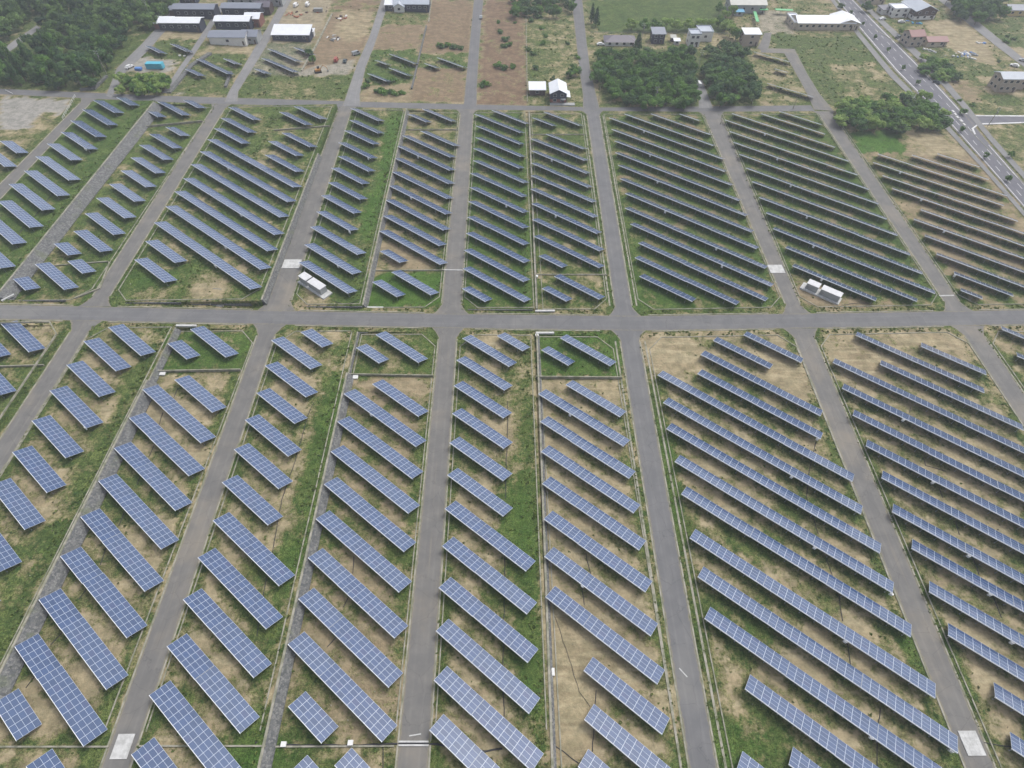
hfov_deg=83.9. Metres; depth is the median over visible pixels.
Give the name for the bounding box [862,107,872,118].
broadleaf tree
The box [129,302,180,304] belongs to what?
retaining wall
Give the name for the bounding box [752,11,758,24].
canopy
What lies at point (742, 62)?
broadleaf tree
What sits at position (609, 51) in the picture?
broadleaf tree
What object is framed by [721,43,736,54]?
broadleaf tree
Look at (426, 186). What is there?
solar array
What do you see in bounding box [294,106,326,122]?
solar array
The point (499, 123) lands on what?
solar array
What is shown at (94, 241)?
solar array
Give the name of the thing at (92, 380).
solar array
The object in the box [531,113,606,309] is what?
kerb
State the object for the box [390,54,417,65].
solar array
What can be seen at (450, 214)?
gutter
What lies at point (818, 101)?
road
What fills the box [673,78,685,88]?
broadleaf tree
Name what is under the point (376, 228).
kerb
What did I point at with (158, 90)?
broadleaf tree
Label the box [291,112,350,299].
gutter
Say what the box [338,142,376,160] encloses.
solar array
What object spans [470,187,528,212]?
solar array
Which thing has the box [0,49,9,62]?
conifer tree
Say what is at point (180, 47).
solar array
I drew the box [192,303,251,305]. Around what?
retaining wall
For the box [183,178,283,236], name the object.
solar array
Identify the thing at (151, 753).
solar array
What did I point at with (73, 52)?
broadleaf tree
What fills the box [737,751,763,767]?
solar array
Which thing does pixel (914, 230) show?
kerb
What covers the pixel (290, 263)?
culvert slab
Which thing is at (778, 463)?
solar array
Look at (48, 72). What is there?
conifer tree
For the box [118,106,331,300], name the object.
kerb
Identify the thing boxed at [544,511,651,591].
solar array
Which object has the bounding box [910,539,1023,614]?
solar array
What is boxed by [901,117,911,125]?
broadleaf tree
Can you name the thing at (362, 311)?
kerb
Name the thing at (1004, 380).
lane
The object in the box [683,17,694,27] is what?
broadleaf tree
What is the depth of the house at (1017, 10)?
353.70 m
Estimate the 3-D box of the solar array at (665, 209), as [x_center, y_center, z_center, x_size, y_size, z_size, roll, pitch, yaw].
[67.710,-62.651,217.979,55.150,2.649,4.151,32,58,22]
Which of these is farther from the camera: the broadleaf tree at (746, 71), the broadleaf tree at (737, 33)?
the broadleaf tree at (737, 33)
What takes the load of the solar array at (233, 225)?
on the ground at (144, 287)
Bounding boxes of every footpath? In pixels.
[831,0,1023,215]
[857,0,1023,178]
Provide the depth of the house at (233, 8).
326.88 m
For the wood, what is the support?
on the ground at (450, 21)
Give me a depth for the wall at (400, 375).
168.47 m
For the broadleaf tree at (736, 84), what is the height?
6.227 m
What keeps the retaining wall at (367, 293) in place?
on the ground at (380, 297)
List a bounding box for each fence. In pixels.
[591,31,730,34]
[792,30,858,32]
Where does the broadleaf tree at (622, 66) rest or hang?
on the ground at (450, 21)
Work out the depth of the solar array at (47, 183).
216.49 m
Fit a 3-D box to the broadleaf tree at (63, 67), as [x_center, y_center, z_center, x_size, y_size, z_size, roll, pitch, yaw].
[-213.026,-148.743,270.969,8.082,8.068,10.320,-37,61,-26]
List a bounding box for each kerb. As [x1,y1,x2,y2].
[0,303,72,305]
[0,319,62,320]
[0,321,56,418]
[0,327,171,666]
[52,107,212,299]
[105,330,252,726]
[108,321,246,324]
[117,306,252,309]
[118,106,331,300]
[145,330,351,731]
[295,325,422,327]
[296,110,403,304]
[300,310,424,312]
[353,334,434,730]
[368,112,458,307]
[435,334,546,729]
[464,112,533,307]
[475,329,599,330]
[476,313,597,314]
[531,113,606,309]
[540,336,680,767]
[604,114,779,309]
[649,334,965,767]
[650,313,768,314]
[652,329,774,331]
[722,114,937,306]
[816,310,932,312]
[821,332,1023,767]
[824,326,943,328]
[834,114,1023,304]
[979,309,1023,309]
[990,325,1023,325]
[992,331,1023,387]
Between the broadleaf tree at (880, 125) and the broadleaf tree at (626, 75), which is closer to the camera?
the broadleaf tree at (880, 125)
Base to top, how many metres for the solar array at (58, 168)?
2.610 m
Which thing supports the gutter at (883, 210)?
on the ground at (928, 143)
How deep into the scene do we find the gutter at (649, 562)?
137.68 m
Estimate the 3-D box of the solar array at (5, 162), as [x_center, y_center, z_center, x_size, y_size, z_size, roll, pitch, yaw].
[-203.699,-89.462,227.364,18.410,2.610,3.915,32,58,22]
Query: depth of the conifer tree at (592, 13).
337.36 m
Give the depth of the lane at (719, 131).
225.23 m
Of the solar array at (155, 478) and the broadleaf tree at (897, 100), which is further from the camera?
the broadleaf tree at (897, 100)
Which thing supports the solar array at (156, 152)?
on the ground at (144, 287)
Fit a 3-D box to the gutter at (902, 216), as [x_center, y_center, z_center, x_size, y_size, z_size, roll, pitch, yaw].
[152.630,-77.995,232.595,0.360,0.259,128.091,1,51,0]
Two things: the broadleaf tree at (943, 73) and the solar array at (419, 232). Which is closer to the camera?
the solar array at (419, 232)
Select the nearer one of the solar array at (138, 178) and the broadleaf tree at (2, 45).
the solar array at (138, 178)
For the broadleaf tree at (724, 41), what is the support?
on the ground at (450, 21)
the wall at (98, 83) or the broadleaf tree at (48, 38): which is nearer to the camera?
the wall at (98, 83)
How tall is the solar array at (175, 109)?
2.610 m
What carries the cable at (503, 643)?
on the ground at (306, 678)
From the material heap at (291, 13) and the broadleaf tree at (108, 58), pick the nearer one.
the broadleaf tree at (108, 58)
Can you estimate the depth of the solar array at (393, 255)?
201.14 m
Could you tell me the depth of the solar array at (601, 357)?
174.99 m
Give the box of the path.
[166,52,211,92]
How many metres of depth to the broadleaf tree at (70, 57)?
272.65 m
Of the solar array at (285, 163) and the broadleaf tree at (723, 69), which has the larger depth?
the broadleaf tree at (723, 69)
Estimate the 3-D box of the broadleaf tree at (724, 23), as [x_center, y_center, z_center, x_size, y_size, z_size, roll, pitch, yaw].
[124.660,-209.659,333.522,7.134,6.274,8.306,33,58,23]
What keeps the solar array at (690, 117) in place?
on the ground at (928, 143)
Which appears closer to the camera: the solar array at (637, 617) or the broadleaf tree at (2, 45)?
the solar array at (637, 617)
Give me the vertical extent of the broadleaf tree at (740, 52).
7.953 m
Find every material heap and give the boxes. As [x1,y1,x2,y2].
[285,11,307,17]
[326,34,340,40]
[335,15,346,20]
[922,48,936,52]
[944,51,977,59]
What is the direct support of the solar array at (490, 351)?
on the ground at (306, 678)
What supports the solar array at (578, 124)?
on the ground at (928, 143)
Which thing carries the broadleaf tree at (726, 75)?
on the ground at (450, 21)
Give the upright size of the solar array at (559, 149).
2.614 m
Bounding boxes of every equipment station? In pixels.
[298,271,332,299]
[799,279,842,304]
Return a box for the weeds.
[0,0,1023,767]
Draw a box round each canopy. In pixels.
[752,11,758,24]
[774,8,792,14]
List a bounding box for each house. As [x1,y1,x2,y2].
[153,16,174,28]
[156,17,206,32]
[167,5,174,15]
[171,3,220,18]
[180,0,199,2]
[207,30,248,45]
[213,15,253,29]
[220,2,264,15]
[228,0,285,6]
[241,29,262,43]
[244,12,264,26]
[254,1,273,14]
[270,24,312,41]
[384,0,393,10]
[392,0,430,12]
[393,1,404,12]
[528,81,545,95]
[548,78,574,105]
[603,35,635,45]
[650,27,666,43]
[670,34,676,41]
[673,38,680,44]
[686,28,701,46]
[696,25,713,41]
[725,0,767,12]
[734,9,744,15]
[739,28,762,45]
[785,13,797,28]
[792,15,856,29]
[829,10,861,29]
[861,0,884,3]
[876,4,888,14]
[887,3,910,17]
[899,29,926,46]
[901,0,938,19]
[922,36,948,46]
[987,71,1023,91]
[1003,4,1023,15]
[1015,71,1023,88]
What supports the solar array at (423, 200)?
on the ground at (380, 297)
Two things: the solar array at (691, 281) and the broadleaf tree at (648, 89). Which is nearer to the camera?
the solar array at (691, 281)
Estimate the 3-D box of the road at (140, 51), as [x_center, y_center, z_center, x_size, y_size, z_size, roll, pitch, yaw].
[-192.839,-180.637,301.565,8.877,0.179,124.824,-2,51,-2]
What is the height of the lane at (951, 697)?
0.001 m
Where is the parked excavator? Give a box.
[314,65,328,73]
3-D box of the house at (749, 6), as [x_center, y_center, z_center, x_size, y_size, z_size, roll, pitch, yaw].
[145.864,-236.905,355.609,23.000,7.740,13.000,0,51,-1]
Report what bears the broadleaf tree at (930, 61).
on the ground at (450, 21)
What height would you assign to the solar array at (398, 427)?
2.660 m
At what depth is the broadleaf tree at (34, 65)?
268.89 m
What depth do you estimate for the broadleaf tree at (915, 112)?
268.38 m
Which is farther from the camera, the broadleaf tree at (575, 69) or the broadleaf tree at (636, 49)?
the broadleaf tree at (636, 49)
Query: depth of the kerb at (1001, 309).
190.05 m
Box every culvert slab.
[110,734,134,758]
[282,259,301,267]
[767,265,784,272]
[957,731,985,755]
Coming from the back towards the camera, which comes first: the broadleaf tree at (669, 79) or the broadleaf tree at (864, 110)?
the broadleaf tree at (669, 79)
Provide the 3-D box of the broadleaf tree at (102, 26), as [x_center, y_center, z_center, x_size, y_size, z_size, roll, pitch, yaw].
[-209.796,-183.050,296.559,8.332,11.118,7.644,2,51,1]
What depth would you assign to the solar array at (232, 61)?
289.97 m
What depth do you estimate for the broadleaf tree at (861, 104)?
270.19 m
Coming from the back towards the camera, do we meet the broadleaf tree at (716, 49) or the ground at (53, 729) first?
the broadleaf tree at (716, 49)
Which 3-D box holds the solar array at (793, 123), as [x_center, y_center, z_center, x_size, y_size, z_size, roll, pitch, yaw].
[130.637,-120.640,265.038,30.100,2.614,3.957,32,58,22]
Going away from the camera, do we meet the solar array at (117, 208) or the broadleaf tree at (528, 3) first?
the solar array at (117, 208)
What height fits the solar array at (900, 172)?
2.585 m
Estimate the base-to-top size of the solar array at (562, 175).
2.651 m
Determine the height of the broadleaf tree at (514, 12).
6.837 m
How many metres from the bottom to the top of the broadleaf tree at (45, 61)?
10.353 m
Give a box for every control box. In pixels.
[280,741,286,746]
[347,740,352,745]
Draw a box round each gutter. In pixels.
[0,104,78,183]
[0,104,89,199]
[0,332,69,438]
[0,332,88,472]
[92,111,209,295]
[99,335,256,767]
[110,109,224,295]
[129,335,275,767]
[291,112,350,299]
[320,112,336,155]
[395,339,438,767]
[428,339,457,767]
[441,115,459,303]
[462,115,473,303]
[583,116,610,305]
[587,117,614,305]
[600,118,632,305]
[603,116,636,305]
[615,341,681,767]
[620,341,689,767]
[640,341,718,767]
[644,341,726,767]
[704,117,784,303]
[722,118,800,303]
[794,339,965,766]
[815,339,996,767]
[820,116,943,300]
[836,119,959,300]
[964,336,1023,424]
[985,336,1023,392]
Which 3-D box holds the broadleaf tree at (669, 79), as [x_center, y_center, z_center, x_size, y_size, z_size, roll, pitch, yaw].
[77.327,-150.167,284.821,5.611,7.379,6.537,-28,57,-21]
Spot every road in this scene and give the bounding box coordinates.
[0,89,814,111]
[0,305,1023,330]
[7,25,40,50]
[106,1,179,97]
[162,6,221,92]
[225,0,290,101]
[342,0,385,105]
[464,0,482,105]
[573,0,599,108]
[697,80,712,107]
[757,33,771,51]
[761,48,832,110]
[939,0,1023,66]
[965,114,1023,125]
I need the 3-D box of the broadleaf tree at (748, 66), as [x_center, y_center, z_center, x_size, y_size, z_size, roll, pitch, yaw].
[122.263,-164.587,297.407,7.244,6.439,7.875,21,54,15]
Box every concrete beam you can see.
[1,294,14,301]
[176,324,196,326]
[367,306,382,307]
[398,741,428,742]
[398,744,428,745]
[535,310,554,311]
[536,332,553,333]
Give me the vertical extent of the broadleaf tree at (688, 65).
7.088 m
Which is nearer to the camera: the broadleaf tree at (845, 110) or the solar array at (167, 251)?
the solar array at (167, 251)
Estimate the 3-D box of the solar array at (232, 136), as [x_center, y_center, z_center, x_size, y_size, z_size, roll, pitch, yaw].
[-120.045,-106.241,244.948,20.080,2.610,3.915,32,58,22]
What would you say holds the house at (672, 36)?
on the ground at (450, 21)
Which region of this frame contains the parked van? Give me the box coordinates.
[351,50,359,55]
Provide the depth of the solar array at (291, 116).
253.99 m
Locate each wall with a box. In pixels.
[0,364,44,367]
[0,380,158,698]
[0,746,108,747]
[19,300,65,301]
[54,261,108,265]
[75,262,109,298]
[80,75,107,90]
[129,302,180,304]
[139,745,265,746]
[145,120,202,127]
[148,327,181,382]
[158,368,240,372]
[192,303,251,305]
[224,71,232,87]
[257,372,353,767]
[261,153,321,304]
[274,125,329,130]
[275,745,393,747]
[301,13,332,70]
[307,306,362,307]
[348,332,359,372]
[349,373,433,376]
[362,108,408,307]
[375,269,443,270]
[405,129,457,129]
[411,25,426,89]
[468,309,532,310]
[526,30,527,102]
[529,111,537,309]
[531,134,584,134]
[534,274,606,274]
[536,334,556,767]
[536,376,621,378]
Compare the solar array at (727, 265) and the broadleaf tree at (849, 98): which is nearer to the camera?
the solar array at (727, 265)
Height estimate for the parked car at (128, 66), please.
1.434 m
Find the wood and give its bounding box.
[0,0,175,48]
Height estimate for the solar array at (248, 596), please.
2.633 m
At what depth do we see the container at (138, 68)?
280.56 m
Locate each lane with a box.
[0,98,95,197]
[0,102,163,299]
[0,320,101,471]
[80,104,230,306]
[101,324,284,767]
[258,107,355,310]
[397,328,463,767]
[434,110,476,313]
[583,111,640,315]
[611,330,716,767]
[700,112,809,313]
[783,328,994,767]
[813,111,972,310]
[952,326,1023,423]
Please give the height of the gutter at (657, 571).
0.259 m
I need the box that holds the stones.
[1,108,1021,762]
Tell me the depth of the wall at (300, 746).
110.65 m
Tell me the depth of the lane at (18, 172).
234.69 m
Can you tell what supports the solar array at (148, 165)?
on the ground at (144, 287)
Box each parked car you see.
[125,64,133,68]
[1010,63,1019,67]
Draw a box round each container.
[134,67,142,70]
[145,61,164,68]
[313,7,322,11]
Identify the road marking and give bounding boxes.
[838,0,1021,202]
[852,0,959,110]
[853,12,1020,194]
[965,113,1023,115]
[972,122,1023,133]
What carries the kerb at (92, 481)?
on the ground at (28, 545)
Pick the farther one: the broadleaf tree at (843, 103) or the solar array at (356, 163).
the broadleaf tree at (843, 103)
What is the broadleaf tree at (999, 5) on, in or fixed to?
on the ground at (450, 21)
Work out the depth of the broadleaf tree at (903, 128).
258.41 m
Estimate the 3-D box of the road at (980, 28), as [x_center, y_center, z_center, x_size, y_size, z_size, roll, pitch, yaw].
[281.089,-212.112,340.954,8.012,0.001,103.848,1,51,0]
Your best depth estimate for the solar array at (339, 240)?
203.75 m
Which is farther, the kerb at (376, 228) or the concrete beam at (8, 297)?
the kerb at (376, 228)
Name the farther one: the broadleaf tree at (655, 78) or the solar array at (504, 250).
the broadleaf tree at (655, 78)
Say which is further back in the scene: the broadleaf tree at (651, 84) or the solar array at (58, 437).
the broadleaf tree at (651, 84)
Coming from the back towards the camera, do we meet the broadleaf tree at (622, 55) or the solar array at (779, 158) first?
the broadleaf tree at (622, 55)
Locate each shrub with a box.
[361,82,369,88]
[378,87,387,95]
[389,77,397,82]
[390,90,398,95]
[436,43,446,47]
[449,43,456,49]
[480,80,491,85]
[492,61,501,67]
[501,36,510,41]
[501,64,508,70]
[533,14,542,18]
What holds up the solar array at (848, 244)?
on the ground at (928, 143)
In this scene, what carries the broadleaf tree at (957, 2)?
on the ground at (450, 21)
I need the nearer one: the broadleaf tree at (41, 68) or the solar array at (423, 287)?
the solar array at (423, 287)
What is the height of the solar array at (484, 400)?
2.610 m
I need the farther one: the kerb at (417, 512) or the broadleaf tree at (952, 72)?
the broadleaf tree at (952, 72)
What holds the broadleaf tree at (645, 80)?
on the ground at (450, 21)
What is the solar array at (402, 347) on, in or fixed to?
on the ground at (306, 678)
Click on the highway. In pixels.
(900, 56)
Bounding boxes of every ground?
[0,0,1023,113]
[0,96,155,288]
[0,300,1023,335]
[0,326,174,667]
[0,329,356,767]
[15,104,337,305]
[272,333,550,767]
[291,108,405,306]
[368,111,534,309]
[526,112,1023,310]
[533,330,1023,767]
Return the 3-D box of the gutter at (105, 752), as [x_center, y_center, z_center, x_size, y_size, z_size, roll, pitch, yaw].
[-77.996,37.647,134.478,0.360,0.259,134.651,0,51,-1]
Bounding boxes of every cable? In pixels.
[255,742,397,745]
[257,541,274,634]
[274,402,313,540]
[398,742,428,743]
[429,743,501,751]
[502,556,504,715]
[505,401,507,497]
[555,618,589,705]
[592,690,596,751]
[806,442,818,533]
[826,559,842,620]
[877,707,880,765]
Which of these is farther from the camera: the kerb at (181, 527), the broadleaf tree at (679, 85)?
the broadleaf tree at (679, 85)
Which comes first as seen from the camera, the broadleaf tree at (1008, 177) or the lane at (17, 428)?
the lane at (17, 428)
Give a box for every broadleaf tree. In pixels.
[0,41,7,57]
[0,64,10,80]
[0,69,12,81]
[13,48,33,59]
[22,62,42,75]
[32,46,48,55]
[32,54,54,70]
[35,65,46,80]
[41,32,60,47]
[42,72,62,87]
[46,46,63,56]
[51,60,72,74]
[53,53,69,72]
[60,36,78,48]
[66,53,81,70]
[67,51,83,65]
[70,54,93,76]
[74,35,88,49]
[78,52,95,75]
[80,74,97,86]
[83,32,99,42]
[86,57,101,78]
[91,47,113,67]
[95,34,112,53]
[98,20,113,34]
[101,33,118,54]
[109,27,127,46]
[112,71,125,80]
[114,85,125,94]
[119,79,130,87]
[123,76,135,82]
[128,82,135,92]
[130,77,143,84]
[133,83,148,95]
[134,89,145,96]
[135,74,146,82]
[140,72,151,84]
[145,83,157,95]
[150,76,159,84]
[153,82,169,90]
[154,83,163,93]
[159,75,171,83]
[304,49,313,55]
[308,55,315,62]
[508,6,519,16]
[513,3,522,11]
[520,0,530,6]
[521,6,531,14]
[529,6,538,14]
[538,4,543,12]
[541,0,551,7]
[544,5,553,14]
[552,4,562,15]
[563,0,571,9]
[566,70,574,77]
[568,0,577,12]
[568,64,581,73]
[589,69,604,82]
[593,47,605,57]
[593,60,604,70]
[598,70,609,85]
[600,59,611,68]
[602,47,613,54]
[603,76,619,87]
[604,55,615,64]
[606,69,617,78]
[607,58,618,68]
[607,82,620,92]
[608,65,623,71]
[608,87,622,99]
[611,49,619,55]
[614,52,627,59]
[614,64,627,71]
[614,80,634,93]
[616,68,627,80]
[618,72,632,80]
[619,48,629,57]
[621,58,632,70]
[622,92,637,104]
[625,18,639,27]
[627,49,637,60]
[627,67,636,76]
[629,47,639,55]
[629,76,643,91]
[630,86,646,98]
[633,81,643,93]
[635,67,648,79]
[636,54,648,67]
[637,53,650,64]
[638,95,656,109]
[639,17,650,30]
[640,68,653,77]
[642,50,655,57]
[642,77,652,86]
[643,47,655,53]
[645,85,653,94]
[646,82,657,93]
[647,59,657,68]
[647,74,659,87]
[648,55,658,60]
[650,60,665,68]
[651,18,661,26]
[652,84,662,95]
[653,64,663,73]
[653,93,664,107]
[654,72,667,83]
[657,51,671,62]
[657,87,664,96]
[659,81,670,93]
[660,17,673,27]
[660,75,673,84]
[661,57,671,66]
[661,91,672,102]
[662,67,673,76]
[663,87,675,96]
[666,64,677,72]
[667,47,677,53]
[670,18,684,31]
[670,96,682,108]
[671,50,678,59]
[671,57,682,65]
[671,63,683,74]
[671,82,684,97]
[672,51,684,59]
[672,70,682,77]
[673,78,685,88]
[678,89,696,98]
[679,44,688,51]
[679,94,693,110]
[680,59,691,69]
[681,70,694,78]
[682,84,694,90]
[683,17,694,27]
[683,53,693,65]
[684,75,697,83]
[685,44,697,54]
[685,67,695,75]
[685,77,696,84]
[685,89,701,104]
[690,61,698,72]
[695,18,707,27]
[700,63,716,75]
[703,44,714,54]
[703,74,718,84]
[704,57,714,64]
[704,66,721,75]
[706,18,718,25]
[707,83,723,96]
[709,47,723,58]
[710,53,721,62]
[711,75,721,83]
[714,60,729,68]
[715,1,726,14]
[715,14,724,25]
[715,54,733,64]
[715,78,728,89]
[716,39,730,49]
[716,92,730,107]
[719,19,732,30]
[719,67,733,72]
[719,80,731,93]
[720,69,734,81]
[721,10,730,17]
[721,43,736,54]
[721,92,733,103]
[723,45,736,55]
[726,23,736,36]
[727,59,742,68]
[728,5,738,14]
[728,93,740,101]
[730,48,746,59]
[730,70,742,80]
[731,27,742,40]
[731,81,742,92]
[732,76,747,92]
[733,56,745,64]
[733,67,744,72]
[737,85,749,98]
[741,47,752,57]
[741,62,753,69]
[741,72,757,86]
[743,69,756,79]
[748,82,761,91]
[749,79,763,88]
[749,88,761,103]
[833,114,849,125]
[834,99,855,109]
[836,107,848,115]
[841,95,859,106]
[845,98,866,110]
[846,109,865,123]
[849,107,868,114]
[851,117,867,131]
[858,95,871,106]
[861,0,874,11]
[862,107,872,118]
[865,102,879,113]
[865,114,877,127]
[868,117,885,132]
[872,109,892,119]
[875,99,893,111]
[878,112,893,122]
[881,92,897,100]
[885,97,902,105]
[886,118,900,131]
[887,111,899,121]
[888,106,903,113]
[889,118,911,133]
[896,111,915,123]
[897,108,912,115]
[899,90,914,96]
[899,93,914,104]
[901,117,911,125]
[902,106,915,109]
[903,99,915,106]
[907,108,921,114]
[911,114,921,125]
[913,115,932,131]
[914,89,932,101]
[914,98,930,105]
[916,102,928,115]
[918,65,930,70]
[919,53,928,59]
[920,69,930,75]
[922,104,937,108]
[922,105,933,116]
[922,113,939,122]
[923,116,937,129]
[926,56,938,60]
[926,59,935,62]
[927,62,937,69]
[929,72,938,78]
[932,109,948,118]
[935,60,942,65]
[935,117,953,130]
[937,70,945,75]
[938,108,951,117]
[941,75,950,81]
[942,59,949,65]
[948,69,956,74]
[951,0,967,10]
[953,3,964,16]
[954,72,963,78]
[954,74,962,80]
[956,9,968,19]
[958,12,969,21]
[959,108,968,113]
[964,1,974,10]
[966,4,977,14]
[972,10,988,24]
[976,3,988,11]
[983,0,999,4]
[985,9,994,20]
[987,7,996,20]
[988,3,998,17]
[996,5,1011,19]
[997,1,1002,9]
[1005,175,1012,180]
[1008,151,1015,156]
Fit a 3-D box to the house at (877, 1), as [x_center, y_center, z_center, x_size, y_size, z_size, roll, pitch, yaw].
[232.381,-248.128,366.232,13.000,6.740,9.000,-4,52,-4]
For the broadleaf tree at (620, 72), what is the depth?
287.15 m
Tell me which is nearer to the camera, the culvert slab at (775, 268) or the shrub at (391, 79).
the culvert slab at (775, 268)
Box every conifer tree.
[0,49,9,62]
[4,47,21,67]
[5,59,24,85]
[6,48,27,80]
[16,40,27,62]
[18,43,32,61]
[24,60,39,84]
[45,67,60,89]
[51,59,68,86]
[588,3,594,22]
[592,7,599,26]
[633,32,641,48]
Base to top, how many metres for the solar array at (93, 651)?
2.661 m
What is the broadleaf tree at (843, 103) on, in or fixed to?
on the ground at (928, 143)
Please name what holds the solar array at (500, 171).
on the ground at (380, 297)
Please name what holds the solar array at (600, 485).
on the ground at (678, 357)
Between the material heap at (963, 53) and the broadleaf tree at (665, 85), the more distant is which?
the material heap at (963, 53)
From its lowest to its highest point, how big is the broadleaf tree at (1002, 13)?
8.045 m
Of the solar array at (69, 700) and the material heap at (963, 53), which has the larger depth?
the material heap at (963, 53)
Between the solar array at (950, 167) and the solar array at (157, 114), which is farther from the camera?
the solar array at (157, 114)
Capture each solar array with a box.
[0,141,28,155]
[0,153,16,168]
[0,200,42,227]
[0,220,26,247]
[0,252,14,271]
[0,343,10,356]
[0,373,16,397]
[0,478,45,529]
[0,533,21,571]
[0,688,41,740]
[1,321,44,354]
[9,183,54,212]
[12,446,65,493]
[13,276,40,290]
[14,634,106,746]
[24,170,69,195]
[26,749,64,767]
[32,415,83,459]
[35,262,77,290]
[36,156,80,182]
[39,588,127,689]
[47,143,82,162]
[50,386,102,429]
[54,242,81,254]
[60,547,146,637]
[61,132,97,151]
[66,361,115,396]
[68,259,95,274]
[70,120,106,140]
[74,230,112,254]
[81,508,163,591]
[82,109,116,128]
[84,338,130,373]
[85,212,124,236]
[93,100,123,116]
[96,197,135,218]
[98,474,178,548]
[108,324,155,357]
[109,183,145,201]
[114,442,191,511]
[116,97,139,106]
[121,170,155,187]
[129,413,204,476]
[131,157,165,173]
[131,737,176,767]
[134,258,176,284]
[140,145,173,163]
[143,385,215,444]
[145,240,186,264]
[146,46,167,53]
[148,111,165,119]
[149,134,181,151]
[149,681,240,767]
[154,221,261,290]
[157,101,189,115]
[166,127,189,136]
[166,205,271,270]
[167,633,258,732]
[168,340,199,359]
[171,44,192,53]
[175,191,276,252]
[175,375,225,414]
[183,100,205,109]
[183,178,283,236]
[183,588,271,677]
[185,69,205,79]
[190,326,238,359]
[191,164,288,218]
[196,59,232,75]
[198,548,282,628]
[200,151,295,201]
[207,139,302,187]
[213,512,294,585]
[214,128,249,143]
[221,118,255,132]
[222,475,282,525]
[223,58,241,66]
[228,107,260,123]
[234,443,292,489]
[245,414,301,457]
[255,69,270,75]
[257,388,306,423]
[262,58,298,73]
[265,155,303,172]
[265,361,317,398]
[268,49,301,62]
[268,141,304,159]
[271,337,321,371]
[280,112,312,127]
[282,133,316,149]
[288,632,396,741]
[288,691,338,743]
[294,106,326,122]
[294,755,318,767]
[298,260,356,296]
[298,588,402,687]
[301,329,332,347]
[304,243,360,277]
[308,548,407,638]
[310,226,365,254]
[316,510,411,592]
[317,211,357,232]
[321,195,360,216]
[324,477,415,551]
[328,182,367,202]
[331,167,368,185]
[331,445,419,513]
[334,748,369,767]
[337,416,422,479]
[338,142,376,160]
[338,156,374,172]
[344,130,379,146]
[344,389,426,448]
[350,120,383,136]
[351,108,383,124]
[356,344,388,362]
[367,73,388,81]
[372,280,404,299]
[372,380,427,418]
[376,331,427,364]
[380,230,447,265]
[380,249,407,262]
[384,215,445,245]
[386,199,449,230]
[389,68,412,75]
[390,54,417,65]
[390,185,451,214]
[391,270,438,295]
[392,171,452,200]
[396,158,453,185]
[398,146,455,172]
[402,135,455,157]
[408,114,430,123]
[421,131,459,145]
[423,109,455,122]
[429,714,499,767]
[434,666,543,767]
[436,619,539,713]
[437,57,467,70]
[439,577,537,662]
[442,537,536,614]
[445,501,534,570]
[447,468,511,516]
[450,437,512,481]
[452,408,512,448]
[454,381,511,419]
[456,356,512,392]
[462,286,491,302]
[462,335,516,366]
[463,266,530,301]
[464,248,529,281]
[466,232,529,263]
[467,216,528,246]
[469,201,528,228]
[470,173,526,196]
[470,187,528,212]
[473,148,523,170]
[473,160,527,182]
[475,114,524,133]
[476,137,523,157]
[477,126,523,143]
[492,110,529,123]
[497,333,529,350]
[531,175,595,201]
[531,188,597,218]
[532,139,587,161]
[532,150,589,173]
[532,163,592,187]
[532,203,600,233]
[532,218,603,252]
[533,118,556,126]
[534,235,603,270]
[538,389,629,447]
[539,254,567,268]
[540,416,635,479]
[541,346,574,365]
[541,445,639,513]
[542,286,572,301]
[542,476,645,549]
[544,112,582,125]
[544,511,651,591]
[544,547,657,636]
[545,586,664,683]
[546,134,587,148]
[554,274,604,302]
[560,334,615,366]
[566,380,625,418]
[578,749,609,767]
[584,657,669,734]
[584,704,669,767]
[610,118,724,158]
[612,129,726,172]
[615,141,732,186]
[615,152,740,202]
[618,165,747,217]
[620,178,753,233]
[625,114,713,146]
[625,192,758,250]
[625,207,766,269]
[630,223,772,288]
[635,256,738,307]
[638,241,767,303]
[639,274,695,301]
[652,114,709,134]
[657,371,853,481]
[663,398,862,514]
[666,423,880,553]
[675,455,893,595]
[680,114,701,122]
[681,487,911,636]
[690,529,935,698]
[698,369,822,440]
[698,566,957,753]
[701,351,822,415]
[704,607,941,767]
[713,337,772,370]
[726,120,848,161]
[730,131,857,174]
[732,113,834,147]
[733,142,868,190]
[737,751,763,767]
[739,154,878,206]
[744,331,803,362]
[745,675,878,767]
[746,168,886,220]
[752,181,897,235]
[759,197,909,254]
[762,114,824,136]
[766,212,922,273]
[767,83,812,98]
[773,227,934,293]
[779,111,822,126]
[785,246,916,302]
[788,747,820,767]
[793,264,876,303]
[833,358,1023,454]
[842,384,1023,479]
[852,410,1023,501]
[855,332,984,392]
[866,439,1023,529]
[873,162,1003,205]
[878,154,1006,196]
[879,360,1023,431]
[881,471,1023,553]
[882,175,1017,222]
[891,504,1023,584]
[892,188,1023,237]
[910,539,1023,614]
[912,155,988,181]
[914,218,1023,262]
[920,209,1023,248]
[921,342,986,376]
[924,234,1023,272]
[929,581,1023,647]
[936,252,1023,290]
[937,153,979,168]
[947,623,1023,681]
[953,271,1012,295]
[960,288,982,299]
[992,683,1023,715]
[1000,326,1023,338]
[1008,732,1023,756]
[1015,352,1023,360]
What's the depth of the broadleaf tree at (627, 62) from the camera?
294.14 m
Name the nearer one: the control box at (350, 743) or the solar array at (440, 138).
the control box at (350, 743)
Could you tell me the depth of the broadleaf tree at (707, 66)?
293.49 m
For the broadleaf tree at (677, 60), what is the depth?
298.70 m
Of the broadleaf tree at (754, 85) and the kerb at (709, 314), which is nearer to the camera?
the kerb at (709, 314)
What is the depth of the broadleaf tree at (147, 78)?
269.31 m
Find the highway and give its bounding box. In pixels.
[837,0,1023,206]

